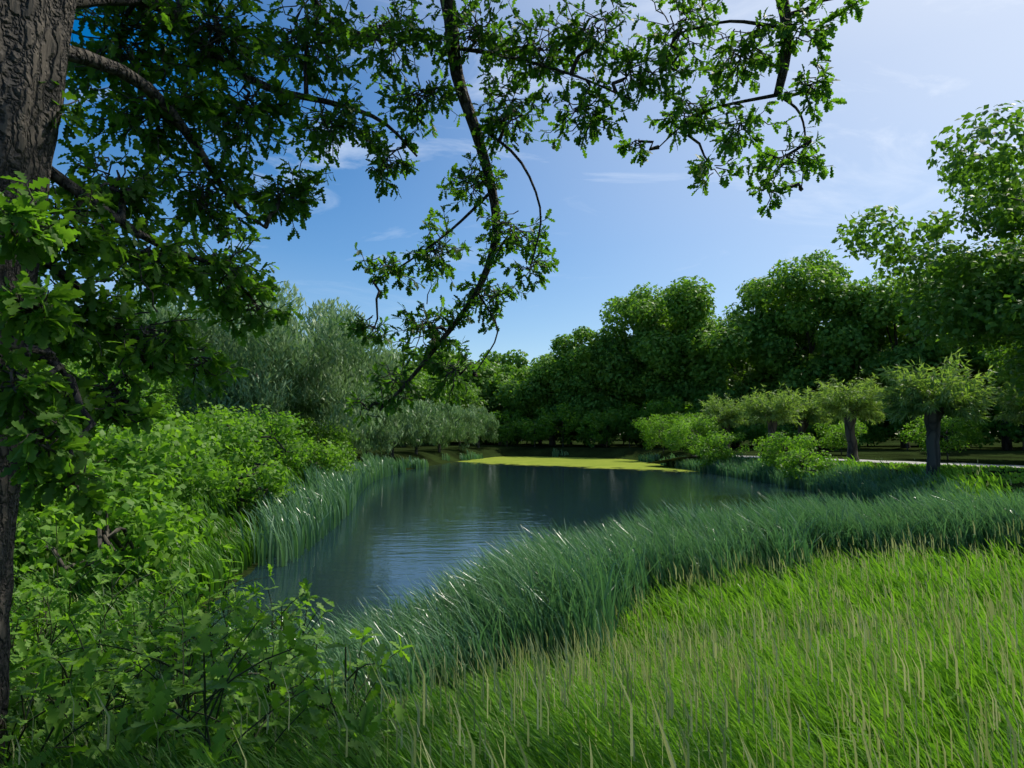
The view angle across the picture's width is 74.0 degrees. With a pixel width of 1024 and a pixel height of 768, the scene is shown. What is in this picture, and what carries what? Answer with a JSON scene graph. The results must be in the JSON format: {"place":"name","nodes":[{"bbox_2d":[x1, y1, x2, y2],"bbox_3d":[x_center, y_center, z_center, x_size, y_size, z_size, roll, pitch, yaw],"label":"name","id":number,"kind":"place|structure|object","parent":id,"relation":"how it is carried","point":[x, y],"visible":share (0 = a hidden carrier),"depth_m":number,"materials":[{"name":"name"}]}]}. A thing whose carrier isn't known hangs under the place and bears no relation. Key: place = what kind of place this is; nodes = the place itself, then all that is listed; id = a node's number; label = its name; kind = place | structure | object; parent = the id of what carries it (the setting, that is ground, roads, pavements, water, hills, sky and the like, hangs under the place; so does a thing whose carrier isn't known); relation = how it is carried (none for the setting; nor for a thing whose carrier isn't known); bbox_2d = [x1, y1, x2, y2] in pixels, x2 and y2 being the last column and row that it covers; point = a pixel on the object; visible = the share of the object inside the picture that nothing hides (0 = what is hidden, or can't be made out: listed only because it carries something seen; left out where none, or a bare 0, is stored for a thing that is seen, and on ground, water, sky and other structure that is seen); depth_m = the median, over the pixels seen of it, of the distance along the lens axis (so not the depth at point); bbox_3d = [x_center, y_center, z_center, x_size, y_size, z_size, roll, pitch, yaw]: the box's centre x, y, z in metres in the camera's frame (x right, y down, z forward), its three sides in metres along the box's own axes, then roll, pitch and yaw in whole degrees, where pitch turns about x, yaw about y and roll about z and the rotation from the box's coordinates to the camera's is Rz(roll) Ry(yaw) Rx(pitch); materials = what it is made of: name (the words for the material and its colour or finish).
{"place":"outdoors","nodes":[
{"label":"outdoors","id":0,"kind":"place"},
{"bbox_2d":[0,0,868,765],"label":"oak","id":1,"kind":"object","parent":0,"point":[36,390],"depth_m":4.95,"materials":[{"name":"green plant"}]},
{"bbox_2d":[14,434,1023,644],"bbox_3d":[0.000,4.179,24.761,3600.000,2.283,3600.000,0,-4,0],"label":"ground","id":2,"kind":"structure","parent":0,"point":[890,450],"depth_m":71.67,"materials":[{"name":"green plant"}]},
{"bbox_2d":[0,509,423,767],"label":"shrub","id":3,"kind":"object","parent":2,"relation":"on","point":[143,727],"depth_m":3.70,"materials":[{"name":"green plant"}]},
{"bbox_2d":[85,274,499,459],"bbox_3d":[-11.678,1.369,59.386,15.821,10.538,60.486,0,-4,5],"label":"willow","id":4,"kind":"object","parent":2,"relation":"on","point":[318,385],"depth_m":35.27,"materials":[{"name":"green plant"}]},
{"bbox_2d":[0,454,1023,767],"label":"grass","id":5,"kind":"structure","parent":2,"relation":"on","point":[544,748],"depth_m":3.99,"materials":[{"name":"green plant"}]},
{"bbox_2d":[13,358,1023,608],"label":"shrub","id":6,"kind":"object","parent":2,"relation":"on","point":[157,526],"depth_m":21.01,"materials":[{"name":"green plant"}]},
{"bbox_2d":[30,100,1023,449],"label":"tree","id":7,"kind":"object","parent":2,"relation":"on","point":[950,300],"depth_m":78.21,"materials":[{"name":"green plant"}]},
{"bbox_2d":[107,448,1023,722],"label":"reed leaves","id":8,"kind":"object","parent":2,"relation":"on","point":[511,592],"visible":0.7,"depth_m":9.74,"materials":[{"name":"green plant"}]},
{"bbox_2d":[698,347,1023,478],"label":"trees","id":9,"kind":"object","parent":2,"relation":"on","point":[947,398],"depth_m":40.47,"materials":[{"name":"green plant"}]},
{"bbox_2d":[40,0,1023,433],"label":"sky","id":10,"kind":"structure","parent":0,"point":[909,69],"materials":[{"name":"blue"}]},
{"bbox_2d":[189,456,883,648],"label":"pond water","id":11,"kind":"structure","parent":0,"point":[412,524],"depth_m":23.93,"materials":[{"name":"blue liquid"}]},
{"bbox_2d":[645,455,1023,467],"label":"foot path","id":12,"kind":"structure","parent":0,"point":[692,457],"depth_m":42.06,"materials":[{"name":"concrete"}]}
]}

